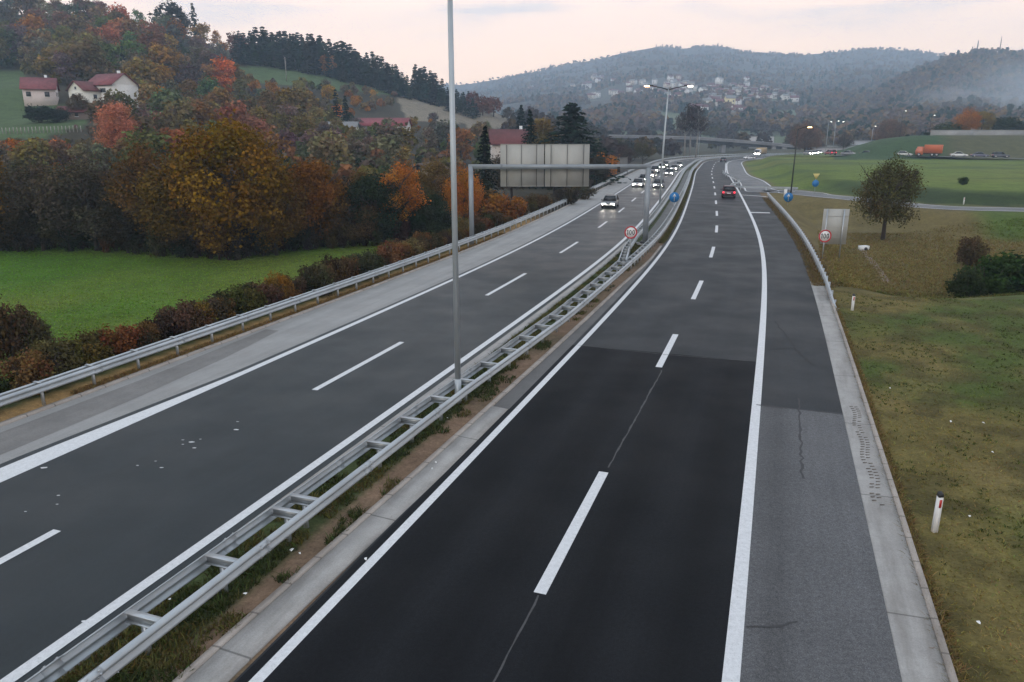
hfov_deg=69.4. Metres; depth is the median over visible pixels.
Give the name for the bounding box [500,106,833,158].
valley woods
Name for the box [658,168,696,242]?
median weeds
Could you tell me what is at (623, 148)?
autumn tree
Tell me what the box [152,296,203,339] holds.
hedge bush
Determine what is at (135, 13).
hillside tree
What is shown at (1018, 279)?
bush
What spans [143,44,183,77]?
hillside tree
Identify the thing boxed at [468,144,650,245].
sign gantry
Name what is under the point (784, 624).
road crack
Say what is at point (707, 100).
house
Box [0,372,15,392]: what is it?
hedge bush
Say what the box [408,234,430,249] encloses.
hedge bush
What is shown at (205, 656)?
median kerb
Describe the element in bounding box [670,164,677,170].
car
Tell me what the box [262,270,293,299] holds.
hedge bush
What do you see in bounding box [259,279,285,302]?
hedge bush
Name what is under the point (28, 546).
dashed lane markings
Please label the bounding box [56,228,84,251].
undergrowth bush
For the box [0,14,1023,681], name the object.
ground
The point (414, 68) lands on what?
spruce tree
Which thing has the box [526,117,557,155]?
birch tree
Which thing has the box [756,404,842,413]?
joint
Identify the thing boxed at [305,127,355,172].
hillside tree
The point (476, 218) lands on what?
hedge bush
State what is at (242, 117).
hillside tree
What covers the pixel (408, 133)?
hillside tree
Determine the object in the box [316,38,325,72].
spruce tree
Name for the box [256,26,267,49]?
spruce tree
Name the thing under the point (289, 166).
autumn tree
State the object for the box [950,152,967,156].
car
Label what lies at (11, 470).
edge line
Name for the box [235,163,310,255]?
autumn tree
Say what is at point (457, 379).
street lamp
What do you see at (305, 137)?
hillside tree
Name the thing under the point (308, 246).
undergrowth bush
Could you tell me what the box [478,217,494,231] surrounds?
hedge bush
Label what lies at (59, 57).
hillside tree
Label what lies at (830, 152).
car
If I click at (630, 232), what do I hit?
speed limit sign
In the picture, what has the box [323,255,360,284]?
hedge bush
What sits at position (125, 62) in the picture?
hillside tree
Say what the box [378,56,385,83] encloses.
spruce tree
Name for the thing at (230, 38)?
hillside tree
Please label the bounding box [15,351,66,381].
hedge bush
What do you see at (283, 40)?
spruce tree
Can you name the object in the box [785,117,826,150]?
autumn tree
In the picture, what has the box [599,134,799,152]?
overpass
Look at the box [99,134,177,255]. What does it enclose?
autumn tree
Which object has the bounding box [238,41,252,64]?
spruce tree
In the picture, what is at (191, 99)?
hillside tree
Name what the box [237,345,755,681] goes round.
road surface
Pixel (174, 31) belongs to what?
hillside tree
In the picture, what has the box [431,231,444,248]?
hedge bush
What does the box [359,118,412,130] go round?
long building
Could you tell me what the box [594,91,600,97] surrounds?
house
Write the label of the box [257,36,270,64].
spruce tree
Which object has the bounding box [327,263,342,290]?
hedge bush
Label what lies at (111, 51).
hillside tree
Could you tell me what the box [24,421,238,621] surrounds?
road flecks
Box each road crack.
[746,621,797,626]
[797,398,804,478]
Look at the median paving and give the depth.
86.35 m
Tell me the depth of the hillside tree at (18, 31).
269.97 m
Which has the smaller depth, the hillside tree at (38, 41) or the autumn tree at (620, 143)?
the autumn tree at (620, 143)
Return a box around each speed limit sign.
[624,226,636,255]
[819,230,831,258]
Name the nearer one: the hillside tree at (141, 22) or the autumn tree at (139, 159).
the autumn tree at (139, 159)
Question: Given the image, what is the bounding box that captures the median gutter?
[184,406,507,681]
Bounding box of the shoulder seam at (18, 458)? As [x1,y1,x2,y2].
[0,238,537,467]
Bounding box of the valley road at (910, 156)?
[731,155,1023,158]
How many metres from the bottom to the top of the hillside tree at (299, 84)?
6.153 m
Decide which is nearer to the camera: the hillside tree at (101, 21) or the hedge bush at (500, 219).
the hedge bush at (500, 219)
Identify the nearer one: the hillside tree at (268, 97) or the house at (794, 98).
the hillside tree at (268, 97)
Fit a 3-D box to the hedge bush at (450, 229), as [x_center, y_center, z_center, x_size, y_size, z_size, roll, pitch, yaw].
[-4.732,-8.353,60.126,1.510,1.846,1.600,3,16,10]
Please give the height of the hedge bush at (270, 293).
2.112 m
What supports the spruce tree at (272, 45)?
on the ground at (994, 182)
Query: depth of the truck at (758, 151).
314.79 m
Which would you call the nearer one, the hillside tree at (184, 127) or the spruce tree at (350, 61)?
the hillside tree at (184, 127)
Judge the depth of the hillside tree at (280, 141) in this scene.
124.85 m
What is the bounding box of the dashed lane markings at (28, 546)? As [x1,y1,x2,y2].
[0,176,659,563]
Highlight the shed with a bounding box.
[56,106,90,119]
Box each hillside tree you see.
[0,0,10,23]
[0,19,9,26]
[0,26,22,57]
[0,37,9,66]
[0,143,12,169]
[2,0,18,13]
[2,20,32,58]
[4,138,28,152]
[7,137,59,168]
[10,0,42,15]
[14,13,47,36]
[16,45,35,65]
[21,28,62,57]
[24,6,50,30]
[29,37,50,58]
[31,43,74,77]
[32,0,47,10]
[33,0,57,26]
[36,25,58,40]
[45,135,77,166]
[46,25,76,45]
[48,0,60,10]
[48,51,80,85]
[50,10,75,35]
[52,11,90,33]
[52,41,82,63]
[54,1,80,23]
[55,25,73,38]
[56,7,69,20]
[63,31,111,63]
[64,37,116,80]
[66,141,95,170]
[67,0,96,21]
[73,139,88,157]
[80,1,96,21]
[82,93,129,142]
[86,4,110,26]
[88,142,117,170]
[92,0,107,14]
[93,15,120,36]
[96,23,120,47]
[97,42,127,69]
[99,88,138,116]
[101,7,128,30]
[101,35,119,61]
[103,17,135,42]
[104,2,129,19]
[110,137,151,163]
[116,15,139,41]
[116,53,158,85]
[117,55,161,94]
[117,123,171,166]
[119,31,141,52]
[119,40,150,60]
[120,47,147,60]
[130,9,145,21]
[134,78,158,106]
[134,110,177,151]
[135,30,170,61]
[135,103,160,121]
[137,20,153,31]
[139,19,168,43]
[141,86,190,120]
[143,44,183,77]
[143,85,163,99]
[146,110,171,131]
[147,0,192,30]
[148,41,167,63]
[151,13,170,33]
[151,62,173,85]
[155,125,189,162]
[158,79,183,96]
[161,97,198,129]
[162,44,178,73]
[163,24,186,48]
[163,33,178,49]
[164,17,188,38]
[169,50,192,80]
[175,59,202,90]
[176,78,200,98]
[176,119,203,143]
[185,98,216,127]
[186,21,210,42]
[186,97,198,104]
[187,34,208,56]
[187,43,215,72]
[193,75,223,97]
[196,49,221,72]
[198,63,221,84]
[200,85,235,110]
[200,118,221,140]
[206,40,228,63]
[208,54,236,92]
[211,30,221,43]
[214,99,257,128]
[217,41,229,58]
[221,63,244,78]
[225,78,250,99]
[226,32,247,52]
[227,95,260,117]
[239,116,274,135]
[246,105,276,122]
[250,89,280,117]
[255,87,265,96]
[259,129,293,162]
[263,112,289,133]
[265,80,280,92]
[270,87,298,111]
[275,101,297,127]
[276,127,302,150]
[285,86,318,115]
[288,111,315,138]
[291,80,307,90]
[295,139,334,163]
[299,128,320,143]
[301,105,329,130]
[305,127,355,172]
[315,124,328,131]
[318,53,336,75]
[320,78,331,86]
[320,84,337,102]
[328,126,347,154]
[329,117,343,128]
[332,104,343,116]
[338,136,371,164]
[346,126,365,140]
[350,94,360,106]
[351,117,364,128]
[357,137,373,153]
[366,126,375,137]
[367,132,405,168]
[369,89,377,96]
[370,120,407,151]
[381,117,391,127]
[389,126,414,149]
[395,146,415,166]
[410,117,418,134]
[417,126,439,149]
[427,120,436,128]
[428,112,438,121]
[432,119,456,148]
[446,127,475,158]
[462,91,481,109]
[467,121,491,144]
[472,94,493,114]
[472,134,489,160]
[487,96,502,116]
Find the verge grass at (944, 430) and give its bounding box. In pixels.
[835,291,1023,681]
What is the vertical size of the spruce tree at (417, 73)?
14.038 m
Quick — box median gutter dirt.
[494,263,648,408]
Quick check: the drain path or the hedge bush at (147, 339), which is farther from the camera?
the drain path
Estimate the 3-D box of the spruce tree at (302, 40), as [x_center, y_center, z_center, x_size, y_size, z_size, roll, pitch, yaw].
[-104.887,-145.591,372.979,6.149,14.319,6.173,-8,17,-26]
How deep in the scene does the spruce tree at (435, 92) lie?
360.33 m
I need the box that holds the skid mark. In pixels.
[775,321,816,365]
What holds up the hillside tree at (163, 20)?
on the ground at (994, 182)
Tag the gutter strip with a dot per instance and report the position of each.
(914, 639)
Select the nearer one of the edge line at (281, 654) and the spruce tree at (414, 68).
the edge line at (281, 654)
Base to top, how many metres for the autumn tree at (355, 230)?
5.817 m
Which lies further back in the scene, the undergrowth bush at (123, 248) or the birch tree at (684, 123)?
the birch tree at (684, 123)
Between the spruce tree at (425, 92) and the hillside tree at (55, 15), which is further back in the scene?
the spruce tree at (425, 92)
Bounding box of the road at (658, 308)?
[234,156,842,681]
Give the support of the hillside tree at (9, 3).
on the ground at (994, 182)
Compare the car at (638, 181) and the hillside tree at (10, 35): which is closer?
the car at (638, 181)
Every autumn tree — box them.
[0,148,79,250]
[0,155,33,250]
[0,158,55,225]
[23,146,136,250]
[26,162,60,217]
[29,197,89,251]
[65,93,89,112]
[88,188,147,252]
[90,100,142,147]
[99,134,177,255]
[122,142,239,257]
[149,208,201,254]
[155,109,296,260]
[194,203,243,259]
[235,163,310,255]
[267,160,307,197]
[278,207,311,249]
[280,156,350,247]
[320,192,384,246]
[325,171,358,221]
[341,169,408,244]
[342,167,377,203]
[373,157,430,240]
[373,166,398,180]
[397,169,440,215]
[403,180,430,214]
[407,189,451,233]
[418,155,456,210]
[440,159,485,219]
[442,169,495,208]
[486,151,534,197]
[544,157,565,193]
[589,155,611,184]
[607,138,631,157]
[613,144,636,163]
[634,138,656,163]
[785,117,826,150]
[834,131,854,146]
[870,117,908,139]
[951,106,982,129]
[975,109,996,129]
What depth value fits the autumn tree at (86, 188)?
67.62 m
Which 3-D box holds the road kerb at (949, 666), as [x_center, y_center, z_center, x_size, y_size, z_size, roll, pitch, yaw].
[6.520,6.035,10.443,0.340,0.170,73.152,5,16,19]
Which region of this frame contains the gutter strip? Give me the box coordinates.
[810,282,949,681]
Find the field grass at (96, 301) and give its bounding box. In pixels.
[0,241,396,362]
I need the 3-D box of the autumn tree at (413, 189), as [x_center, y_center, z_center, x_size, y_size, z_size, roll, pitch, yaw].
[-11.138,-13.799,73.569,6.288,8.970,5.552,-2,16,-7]
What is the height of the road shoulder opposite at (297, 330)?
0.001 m
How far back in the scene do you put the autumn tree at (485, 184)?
85.71 m
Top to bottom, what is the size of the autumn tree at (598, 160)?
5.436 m
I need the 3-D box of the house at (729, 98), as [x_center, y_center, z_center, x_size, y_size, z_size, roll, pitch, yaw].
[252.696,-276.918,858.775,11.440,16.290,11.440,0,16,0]
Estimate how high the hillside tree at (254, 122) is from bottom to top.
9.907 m
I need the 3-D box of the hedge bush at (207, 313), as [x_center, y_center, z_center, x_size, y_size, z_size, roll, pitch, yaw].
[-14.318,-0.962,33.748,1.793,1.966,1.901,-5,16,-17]
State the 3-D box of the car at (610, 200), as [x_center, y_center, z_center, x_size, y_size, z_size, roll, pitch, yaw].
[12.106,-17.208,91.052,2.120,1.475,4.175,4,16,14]
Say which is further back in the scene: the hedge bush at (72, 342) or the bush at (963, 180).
the bush at (963, 180)
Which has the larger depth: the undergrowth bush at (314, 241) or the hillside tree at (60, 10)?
the hillside tree at (60, 10)
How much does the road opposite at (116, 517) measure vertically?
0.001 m
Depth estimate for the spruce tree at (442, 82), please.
376.69 m
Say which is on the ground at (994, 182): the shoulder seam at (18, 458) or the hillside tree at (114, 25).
the hillside tree at (114, 25)
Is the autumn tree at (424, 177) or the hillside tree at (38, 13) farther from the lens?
the hillside tree at (38, 13)
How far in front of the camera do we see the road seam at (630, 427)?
23.02 m
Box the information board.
[820,209,849,257]
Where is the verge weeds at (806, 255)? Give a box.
[764,198,835,287]
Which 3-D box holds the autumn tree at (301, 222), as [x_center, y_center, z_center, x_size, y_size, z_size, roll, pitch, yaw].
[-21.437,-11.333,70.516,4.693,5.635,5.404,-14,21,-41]
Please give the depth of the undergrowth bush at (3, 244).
69.98 m
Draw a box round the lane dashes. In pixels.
[534,161,718,594]
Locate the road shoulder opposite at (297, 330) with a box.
[0,156,717,463]
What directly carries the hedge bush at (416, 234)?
on the ground at (994, 182)
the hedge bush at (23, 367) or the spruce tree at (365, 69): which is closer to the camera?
the hedge bush at (23, 367)
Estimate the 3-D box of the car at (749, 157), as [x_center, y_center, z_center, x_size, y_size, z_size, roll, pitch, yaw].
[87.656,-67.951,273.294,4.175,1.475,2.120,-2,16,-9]
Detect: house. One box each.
[19,75,59,105]
[65,80,100,102]
[88,71,140,109]
[324,121,360,129]
[409,158,450,192]
[488,126,528,169]
[585,83,591,89]
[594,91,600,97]
[611,90,617,96]
[626,86,632,91]
[639,79,645,84]
[663,82,669,87]
[685,88,692,93]
[688,81,694,87]
[702,98,711,102]
[710,96,720,104]
[715,77,723,83]
[716,99,724,105]
[724,95,735,104]
[731,105,742,108]
[735,98,741,104]
[780,94,789,99]
[790,95,799,101]
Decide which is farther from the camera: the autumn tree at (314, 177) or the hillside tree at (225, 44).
the hillside tree at (225, 44)
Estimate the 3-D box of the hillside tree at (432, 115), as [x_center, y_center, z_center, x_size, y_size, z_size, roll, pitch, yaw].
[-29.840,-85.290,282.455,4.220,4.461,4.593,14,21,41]
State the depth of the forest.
914.98 m
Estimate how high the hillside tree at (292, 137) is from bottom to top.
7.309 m
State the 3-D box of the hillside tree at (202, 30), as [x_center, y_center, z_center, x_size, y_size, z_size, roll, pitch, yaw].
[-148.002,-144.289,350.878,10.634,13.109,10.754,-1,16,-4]
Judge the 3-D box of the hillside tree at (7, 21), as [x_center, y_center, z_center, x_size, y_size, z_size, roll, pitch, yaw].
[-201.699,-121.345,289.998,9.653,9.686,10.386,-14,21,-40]
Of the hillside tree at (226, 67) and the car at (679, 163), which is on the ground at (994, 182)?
the hillside tree at (226, 67)
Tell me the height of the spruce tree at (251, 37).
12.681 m
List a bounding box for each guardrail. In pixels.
[0,153,797,406]
[25,260,632,681]
[618,154,773,261]
[625,154,784,268]
[722,171,797,191]
[767,192,837,308]
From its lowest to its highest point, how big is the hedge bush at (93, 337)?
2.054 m
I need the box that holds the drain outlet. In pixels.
[858,245,869,249]
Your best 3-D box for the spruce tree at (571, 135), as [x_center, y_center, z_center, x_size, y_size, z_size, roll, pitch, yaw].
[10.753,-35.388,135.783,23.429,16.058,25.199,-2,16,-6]
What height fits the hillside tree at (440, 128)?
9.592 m
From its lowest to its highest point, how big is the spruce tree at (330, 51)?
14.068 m
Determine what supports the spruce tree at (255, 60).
on the ground at (994, 182)
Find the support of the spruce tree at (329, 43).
on the ground at (994, 182)
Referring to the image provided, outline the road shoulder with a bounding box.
[740,406,901,681]
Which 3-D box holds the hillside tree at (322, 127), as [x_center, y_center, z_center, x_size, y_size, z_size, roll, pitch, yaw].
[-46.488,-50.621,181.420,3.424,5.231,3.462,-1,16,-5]
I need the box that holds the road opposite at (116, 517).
[0,155,774,681]
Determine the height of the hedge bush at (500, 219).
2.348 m
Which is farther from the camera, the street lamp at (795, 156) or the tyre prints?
the street lamp at (795, 156)
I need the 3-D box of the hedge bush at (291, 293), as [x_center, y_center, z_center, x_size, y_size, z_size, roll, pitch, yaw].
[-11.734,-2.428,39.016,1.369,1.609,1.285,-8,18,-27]
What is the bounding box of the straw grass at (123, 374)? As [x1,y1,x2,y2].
[65,233,503,393]
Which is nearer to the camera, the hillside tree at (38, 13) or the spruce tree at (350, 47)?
the hillside tree at (38, 13)
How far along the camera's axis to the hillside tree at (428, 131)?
177.05 m
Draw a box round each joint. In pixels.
[573,344,755,361]
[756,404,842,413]
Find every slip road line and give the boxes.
[725,164,985,210]
[741,160,1003,207]
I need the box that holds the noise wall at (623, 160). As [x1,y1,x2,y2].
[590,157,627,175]
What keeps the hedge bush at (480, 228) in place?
on the ground at (994, 182)
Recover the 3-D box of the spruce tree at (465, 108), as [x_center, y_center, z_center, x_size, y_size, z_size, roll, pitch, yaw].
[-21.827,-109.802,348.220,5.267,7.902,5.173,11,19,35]
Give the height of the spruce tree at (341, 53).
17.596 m
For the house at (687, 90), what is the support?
on the ground at (994, 182)
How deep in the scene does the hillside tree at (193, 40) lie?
330.66 m
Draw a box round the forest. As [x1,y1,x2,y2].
[437,43,1023,146]
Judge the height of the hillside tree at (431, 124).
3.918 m
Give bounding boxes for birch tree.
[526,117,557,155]
[673,106,700,157]
[678,102,712,157]
[687,109,710,157]
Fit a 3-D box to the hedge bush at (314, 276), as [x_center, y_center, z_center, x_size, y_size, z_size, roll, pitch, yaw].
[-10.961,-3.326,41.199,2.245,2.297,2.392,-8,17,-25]
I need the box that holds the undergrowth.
[0,11,486,185]
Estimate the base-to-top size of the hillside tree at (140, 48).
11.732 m
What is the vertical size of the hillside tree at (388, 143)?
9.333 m
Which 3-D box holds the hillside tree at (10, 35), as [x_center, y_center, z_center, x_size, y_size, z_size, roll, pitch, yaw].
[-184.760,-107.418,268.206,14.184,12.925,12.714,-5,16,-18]
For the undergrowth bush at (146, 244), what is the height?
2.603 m
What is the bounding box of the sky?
[0,0,1023,85]
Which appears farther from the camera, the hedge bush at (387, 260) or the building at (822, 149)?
the building at (822, 149)
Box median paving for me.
[641,170,689,240]
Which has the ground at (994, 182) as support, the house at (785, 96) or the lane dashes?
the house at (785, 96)
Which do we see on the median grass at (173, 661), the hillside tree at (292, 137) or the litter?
the litter
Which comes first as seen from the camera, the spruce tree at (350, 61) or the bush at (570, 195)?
the bush at (570, 195)
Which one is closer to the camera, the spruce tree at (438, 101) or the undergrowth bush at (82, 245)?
the undergrowth bush at (82, 245)
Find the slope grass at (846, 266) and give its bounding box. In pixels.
[817,217,1023,298]
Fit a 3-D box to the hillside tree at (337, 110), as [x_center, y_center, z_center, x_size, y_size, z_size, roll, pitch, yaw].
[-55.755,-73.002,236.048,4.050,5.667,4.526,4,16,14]
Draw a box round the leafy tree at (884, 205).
[846,151,928,239]
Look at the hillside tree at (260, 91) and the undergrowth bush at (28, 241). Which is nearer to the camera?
the undergrowth bush at (28, 241)
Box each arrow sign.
[669,192,678,207]
[784,189,792,204]
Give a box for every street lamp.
[447,0,461,403]
[644,85,692,203]
[790,126,811,192]
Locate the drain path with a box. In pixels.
[861,250,890,282]
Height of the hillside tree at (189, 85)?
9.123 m
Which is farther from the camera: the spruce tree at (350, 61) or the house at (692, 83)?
the house at (692, 83)
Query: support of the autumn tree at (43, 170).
on the ground at (994, 182)
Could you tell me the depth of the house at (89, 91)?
186.98 m
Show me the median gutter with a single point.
(231, 658)
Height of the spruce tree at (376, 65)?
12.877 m
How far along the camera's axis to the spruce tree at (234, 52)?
347.15 m
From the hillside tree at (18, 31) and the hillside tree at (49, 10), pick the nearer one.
the hillside tree at (18, 31)
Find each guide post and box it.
[851,294,854,310]
[931,491,943,532]
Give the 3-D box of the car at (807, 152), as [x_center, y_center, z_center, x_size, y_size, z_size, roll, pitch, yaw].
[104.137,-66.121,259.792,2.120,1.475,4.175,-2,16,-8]
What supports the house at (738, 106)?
on the ground at (994, 182)
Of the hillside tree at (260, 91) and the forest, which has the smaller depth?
the hillside tree at (260, 91)
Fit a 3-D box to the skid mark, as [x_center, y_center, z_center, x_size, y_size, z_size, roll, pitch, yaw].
[12.080,0.002,32.015,0.299,0.001,7.092,2,16,7]
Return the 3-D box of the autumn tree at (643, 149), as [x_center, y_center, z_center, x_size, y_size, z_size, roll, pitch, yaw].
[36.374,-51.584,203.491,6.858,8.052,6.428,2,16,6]
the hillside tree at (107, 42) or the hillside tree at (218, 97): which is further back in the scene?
the hillside tree at (107, 42)
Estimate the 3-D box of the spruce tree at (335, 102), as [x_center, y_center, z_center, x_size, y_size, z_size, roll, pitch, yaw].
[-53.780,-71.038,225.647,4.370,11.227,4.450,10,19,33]
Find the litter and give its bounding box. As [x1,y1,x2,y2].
[118,379,993,671]
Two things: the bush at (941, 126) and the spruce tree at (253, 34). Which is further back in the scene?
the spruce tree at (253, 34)
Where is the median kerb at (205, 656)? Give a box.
[173,246,661,681]
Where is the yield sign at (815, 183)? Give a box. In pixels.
[812,174,818,192]
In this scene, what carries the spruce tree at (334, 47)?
on the ground at (994, 182)
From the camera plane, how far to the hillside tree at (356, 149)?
136.94 m
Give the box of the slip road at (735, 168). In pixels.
[724,158,1023,211]
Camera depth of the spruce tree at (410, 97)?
355.21 m
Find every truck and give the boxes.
[754,148,766,155]
[914,145,942,156]
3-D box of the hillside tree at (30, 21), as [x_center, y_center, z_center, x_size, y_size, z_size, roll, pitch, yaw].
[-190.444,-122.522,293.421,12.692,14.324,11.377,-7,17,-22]
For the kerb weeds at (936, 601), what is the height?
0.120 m
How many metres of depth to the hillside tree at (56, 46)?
254.48 m
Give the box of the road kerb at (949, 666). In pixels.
[825,287,957,681]
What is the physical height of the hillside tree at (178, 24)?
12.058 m
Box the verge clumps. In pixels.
[841,291,1023,574]
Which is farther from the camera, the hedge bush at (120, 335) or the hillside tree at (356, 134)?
the hillside tree at (356, 134)
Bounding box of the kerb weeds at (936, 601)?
[824,287,972,681]
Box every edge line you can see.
[0,157,707,481]
[0,164,688,681]
[249,156,766,681]
[722,160,766,681]
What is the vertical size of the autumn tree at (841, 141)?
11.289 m
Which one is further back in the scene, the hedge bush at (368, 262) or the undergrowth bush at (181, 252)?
the undergrowth bush at (181, 252)
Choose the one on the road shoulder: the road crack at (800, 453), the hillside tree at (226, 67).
the road crack at (800, 453)
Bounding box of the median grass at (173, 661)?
[55,241,649,681]
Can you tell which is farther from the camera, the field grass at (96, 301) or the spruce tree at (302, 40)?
the spruce tree at (302, 40)
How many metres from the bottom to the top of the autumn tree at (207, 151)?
13.350 m
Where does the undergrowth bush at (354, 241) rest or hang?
on the ground at (994, 182)
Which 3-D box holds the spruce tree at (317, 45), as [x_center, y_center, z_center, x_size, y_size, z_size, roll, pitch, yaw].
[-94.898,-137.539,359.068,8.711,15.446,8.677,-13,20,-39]
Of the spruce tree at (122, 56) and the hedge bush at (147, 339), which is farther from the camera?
the spruce tree at (122, 56)
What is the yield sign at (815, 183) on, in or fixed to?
on the ground at (994, 182)
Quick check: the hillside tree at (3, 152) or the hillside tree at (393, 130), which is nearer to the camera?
the hillside tree at (3, 152)
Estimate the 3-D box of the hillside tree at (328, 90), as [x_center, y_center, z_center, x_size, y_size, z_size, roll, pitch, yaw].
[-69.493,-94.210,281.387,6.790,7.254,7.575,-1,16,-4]
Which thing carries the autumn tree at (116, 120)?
on the ground at (994, 182)
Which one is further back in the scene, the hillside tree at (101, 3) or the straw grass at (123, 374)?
the hillside tree at (101, 3)
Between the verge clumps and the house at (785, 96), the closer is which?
the verge clumps
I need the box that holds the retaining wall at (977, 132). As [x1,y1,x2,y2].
[930,130,1023,134]
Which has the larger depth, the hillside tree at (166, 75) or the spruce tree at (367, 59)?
the spruce tree at (367, 59)
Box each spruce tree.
[120,46,126,62]
[189,3,201,37]
[229,35,244,62]
[235,35,247,63]
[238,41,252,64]
[246,36,255,63]
[248,27,258,43]
[249,36,257,58]
[249,44,262,65]
[251,32,256,49]
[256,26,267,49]
[257,32,271,64]
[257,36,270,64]
[263,34,283,67]
[275,32,281,50]
[279,31,287,52]
[279,47,293,69]
[280,45,289,68]
[281,40,294,67]
[298,41,317,73]
[300,37,305,53]
[306,34,312,54]
[308,39,322,74]
[311,41,321,71]
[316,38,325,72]
[322,52,336,77]
[327,39,332,55]
[329,47,335,75]
[331,89,343,120]
[332,44,338,61]
[334,42,341,66]
[335,57,349,81]
[337,41,349,70]
[341,96,350,120]
[346,52,359,82]
[347,44,352,67]
[347,53,362,83]
[351,52,364,82]
[358,58,373,85]
[363,52,374,76]
[369,51,375,67]
[369,59,378,87]
[371,62,382,86]
[376,71,382,89]
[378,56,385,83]
[380,63,395,93]
[384,67,395,90]
[391,69,404,95]
[400,72,405,86]
[403,81,408,98]
[406,85,412,99]
[409,71,420,98]
[410,70,420,97]
[411,64,416,79]
[414,72,428,100]
[417,73,432,102]
[420,66,430,86]
[426,78,433,99]
[427,79,443,105]
[430,73,436,88]
[431,73,444,93]
[436,93,441,106]
[438,79,446,95]
[438,85,443,104]
[441,88,448,105]
[444,91,449,111]
[455,94,458,112]
[460,99,469,115]
[467,99,476,118]
[474,103,480,116]
[475,125,499,193]
[515,105,526,128]
[517,109,548,188]
[533,102,630,189]
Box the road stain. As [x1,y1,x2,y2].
[0,329,278,454]
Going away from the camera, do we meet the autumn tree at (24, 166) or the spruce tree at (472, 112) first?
the autumn tree at (24, 166)
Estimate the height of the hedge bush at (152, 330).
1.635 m
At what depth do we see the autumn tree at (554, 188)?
117.62 m
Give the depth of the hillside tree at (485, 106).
363.11 m
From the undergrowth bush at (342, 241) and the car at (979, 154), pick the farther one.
the car at (979, 154)
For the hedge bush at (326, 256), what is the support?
on the ground at (994, 182)
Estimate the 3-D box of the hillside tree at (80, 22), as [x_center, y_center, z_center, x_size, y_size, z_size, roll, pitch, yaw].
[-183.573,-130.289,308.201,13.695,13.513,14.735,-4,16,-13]
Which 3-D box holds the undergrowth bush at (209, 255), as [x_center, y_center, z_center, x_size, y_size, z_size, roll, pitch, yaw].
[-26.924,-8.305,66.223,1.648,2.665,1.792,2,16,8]
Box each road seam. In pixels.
[493,595,538,681]
[608,370,661,467]
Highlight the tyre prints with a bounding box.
[850,406,883,504]
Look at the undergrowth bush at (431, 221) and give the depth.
74.81 m
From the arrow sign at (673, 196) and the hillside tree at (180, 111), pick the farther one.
the hillside tree at (180, 111)
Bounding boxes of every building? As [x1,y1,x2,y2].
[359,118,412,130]
[748,136,774,148]
[805,147,846,152]
[827,145,856,148]
[840,140,874,144]
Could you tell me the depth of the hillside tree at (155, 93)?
189.31 m
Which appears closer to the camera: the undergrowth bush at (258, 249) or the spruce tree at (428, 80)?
the undergrowth bush at (258, 249)
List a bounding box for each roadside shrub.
[505,215,512,221]
[518,206,529,216]
[528,201,538,212]
[547,192,555,205]
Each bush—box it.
[0,236,13,249]
[0,298,36,359]
[0,344,56,394]
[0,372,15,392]
[13,310,58,355]
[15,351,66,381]
[21,228,37,250]
[22,104,51,122]
[22,336,83,376]
[28,219,53,249]
[31,333,86,366]
[40,107,72,122]
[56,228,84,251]
[59,338,114,365]
[75,327,114,359]
[76,231,88,249]
[85,226,102,250]
[96,216,121,250]
[96,232,115,252]
[97,323,151,356]
[111,236,125,250]
[124,225,143,254]
[125,326,156,348]
[136,312,181,339]
[138,321,162,342]
[143,220,172,257]
[143,234,163,253]
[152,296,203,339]
[168,239,190,257]
[176,230,198,257]
[178,294,230,322]
[186,297,218,322]
[188,308,212,337]
[194,232,205,256]
[200,246,216,258]
[206,212,247,260]
[206,285,250,314]
[213,297,235,321]
[217,282,267,313]
[225,235,245,260]
[235,281,266,307]
[240,223,256,257]
[246,278,283,304]
[250,227,274,255]
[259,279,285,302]
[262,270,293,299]
[276,270,306,293]
[281,280,302,300]
[282,218,312,250]
[296,261,334,295]
[299,220,317,249]
[303,261,334,288]
[306,217,322,248]
[319,252,343,274]
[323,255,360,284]
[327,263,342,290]
[336,227,349,247]
[336,253,360,274]
[344,247,385,277]
[345,200,374,245]
[346,223,360,245]
[366,218,383,245]
[371,253,389,264]
[374,238,405,264]
[377,204,392,241]
[389,230,397,241]
[390,217,410,241]
[400,235,427,255]
[400,241,416,259]
[405,216,423,239]
[406,230,433,250]
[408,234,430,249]
[410,237,432,251]
[420,230,437,247]
[421,210,450,233]
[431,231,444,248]
[434,233,447,244]
[438,229,451,237]
[438,230,451,243]
[445,228,462,240]
[447,228,468,239]
[457,216,468,230]
[465,187,498,217]
[466,212,482,226]
[474,221,487,233]
[478,213,496,227]
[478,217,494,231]
[482,190,529,219]
[485,208,506,225]
[524,192,552,209]
[552,186,580,203]
[575,184,597,199]
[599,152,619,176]
[931,121,966,129]
[941,266,990,297]
[953,234,992,265]
[957,176,968,184]
[957,253,1018,296]
[983,116,1023,129]
[989,249,1023,293]
[1004,119,1023,129]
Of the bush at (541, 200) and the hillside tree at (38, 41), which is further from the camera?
the hillside tree at (38, 41)
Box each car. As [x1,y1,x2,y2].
[601,194,618,207]
[632,178,643,187]
[651,165,659,172]
[652,179,664,187]
[665,168,673,175]
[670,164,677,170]
[675,161,682,166]
[721,185,736,197]
[743,156,754,158]
[803,151,812,154]
[824,150,836,154]
[841,150,854,154]
[898,151,912,155]
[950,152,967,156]
[970,152,988,156]
[991,152,1009,157]
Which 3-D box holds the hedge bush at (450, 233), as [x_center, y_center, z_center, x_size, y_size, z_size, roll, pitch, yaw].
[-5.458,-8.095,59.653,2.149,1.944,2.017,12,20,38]

